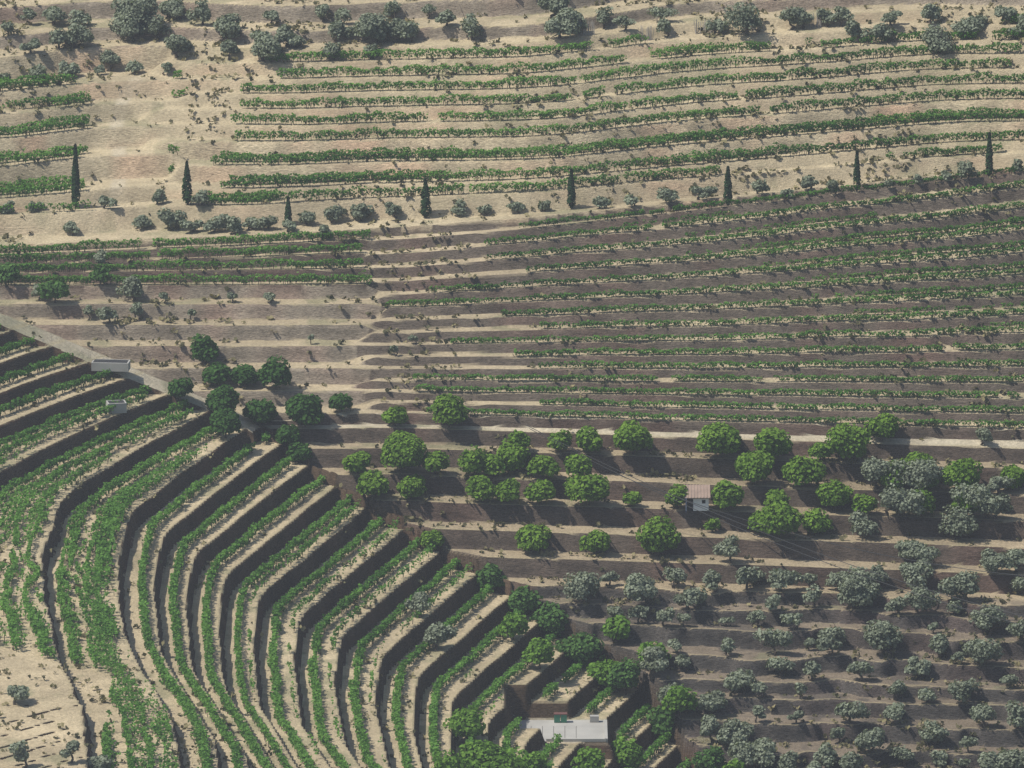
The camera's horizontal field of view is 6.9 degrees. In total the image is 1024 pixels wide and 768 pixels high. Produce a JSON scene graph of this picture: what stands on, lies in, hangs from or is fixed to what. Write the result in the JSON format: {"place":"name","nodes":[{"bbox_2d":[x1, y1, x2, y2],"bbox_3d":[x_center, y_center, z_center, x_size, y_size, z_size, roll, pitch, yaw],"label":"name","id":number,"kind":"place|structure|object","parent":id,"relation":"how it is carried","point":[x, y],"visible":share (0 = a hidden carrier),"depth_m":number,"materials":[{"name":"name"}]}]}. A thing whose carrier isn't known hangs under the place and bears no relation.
{"place":"outdoors","nodes":[
{"label":"outdoors","id":0,"kind":"place"},
{"bbox_2d":[0,0,1023,767],"bbox_3d":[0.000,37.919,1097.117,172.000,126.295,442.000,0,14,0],"label":"terraced hillside","id":1,"kind":"structure","parent":0,"point":[112,160],"depth_m":1203.01,"materials":[{"name":"beige soil"}]},
{"bbox_2d":[91,359,130,413],"bbox_3d":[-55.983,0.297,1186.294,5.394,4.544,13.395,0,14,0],"label":"water tanks","id":2,"kind":"object","parent":1,"relation":"on","point":[118,365],"visible":1,"depth_m":1189.96,"materials":[{"name":"concrete"}]},
{"bbox_2d":[168,333,352,462],"bbox_3d":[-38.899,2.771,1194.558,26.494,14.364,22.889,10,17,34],"label":"trees","id":3,"kind":"object","parent":1,"relation":"on","point":[222,401],"visible":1,"depth_m":1191.68,"materials":[{"name":"green plant"}]},
{"bbox_2d":[0,262,727,767],"bbox_3d":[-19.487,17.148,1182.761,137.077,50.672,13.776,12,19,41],"label":"trees","id":4,"kind":"object","parent":1,"relation":"on","point":[580,646],"visible":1,"depth_m":1166.19,"materials":[{"name":"green plant"}]},
{"bbox_2d":[0,13,1023,767],"bbox_3d":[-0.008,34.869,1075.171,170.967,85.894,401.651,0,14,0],"label":"vines","id":5,"kind":"object","parent":1,"relation":"on","point":[106,521],"visible":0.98,"depth_m":1210.78,"materials":[{"name":"green plant"}]},
{"bbox_2d":[0,0,1023,767],"bbox_3d":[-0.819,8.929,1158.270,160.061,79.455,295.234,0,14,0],"label":"grass tufts","id":6,"kind":"object","parent":1,"relation":"on","point":[432,338],"visible":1,"depth_m":1211.01,"materials":[{"name":"green plant"}]},
{"bbox_2d":[0,0,1023,767],"bbox_3d":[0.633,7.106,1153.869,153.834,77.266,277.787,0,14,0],"label":"shrubs","id":7,"kind":"object","parent":1,"relation":"on","point":[130,18],"visible":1,"depth_m":1261.78,"materials":[{"name":"green plant"}]},
{"bbox_2d":[0,59,1023,239],"bbox_3d":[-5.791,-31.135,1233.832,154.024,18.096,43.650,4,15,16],"label":"young olives","id":8,"kind":"object","parent":1,"relation":"on","point":[169,218],"visible":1,"depth_m":1229.96,"materials":[{"name":"green plant"}]},
{"bbox_2d":[71,132,993,220],"bbox_3d":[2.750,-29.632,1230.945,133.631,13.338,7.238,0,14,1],"label":"cypress trees","id":9,"kind":"object","parent":1,"relation":"on","point":[425,200],"visible":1,"depth_m":1230.54,"materials":[{"name":"green plant"}]},
{"bbox_2d":[516,712,607,741],"bbox_3d":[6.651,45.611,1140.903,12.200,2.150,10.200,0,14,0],"label":"building","id":10,"kind":"structure","parent":1,"relation":"on","point":[593,728],"depth_m":1142.11,"materials":[{"name":"grey"}]},
{"bbox_2d":[431,612,745,767],"bbox_3d":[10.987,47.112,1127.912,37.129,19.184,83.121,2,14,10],"label":"trees","id":11,"kind":"object","parent":1,"relation":"on","point":[465,722],"visible":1,"depth_m":1135.97,"materials":[{"name":"green plant"}]},
{"bbox_2d":[342,393,1023,556],"bbox_3d":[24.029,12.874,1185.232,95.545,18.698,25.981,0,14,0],"label":"orchard trees","id":12,"kind":"object","parent":1,"relation":"on","point":[400,449],"visible":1,"depth_m":1185.32,"materials":[{"name":"green plant"}]},
{"bbox_2d":[684,484,710,510],"bbox_3d":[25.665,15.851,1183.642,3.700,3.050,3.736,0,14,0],"label":"white hut","id":13,"kind":"object","parent":1,"relation":"on","point":[699,494],"visible":1,"depth_m":1182.90,"materials":[{"name":"paint"}]},
{"bbox_2d":[580,13,821,39],"bbox_3d":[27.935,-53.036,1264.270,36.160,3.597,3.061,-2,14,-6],"label":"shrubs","id":14,"kind":"object","parent":1,"relation":"on","point":[819,22],"visible":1,"depth_m":1264.84,"materials":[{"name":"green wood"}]},
{"bbox_2d":[525,424,1023,625],"bbox_3d":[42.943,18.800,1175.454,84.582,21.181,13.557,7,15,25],"label":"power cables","id":15,"kind":"object","parent":1,"relation":"on","point":[788,532],"visible":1,"depth_m":1174.02,"materials":[{"name":"grey plastic"}]},
{"bbox_2d":[599,456,1023,767],"bbox_3d":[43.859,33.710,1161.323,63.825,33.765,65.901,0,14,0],"label":"olive trees","id":16,"kind":"object","parent":1,"relation":"on","point":[857,591],"visible":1,"depth_m":1165.28,"materials":[{"name":"green plant"}]}
]}

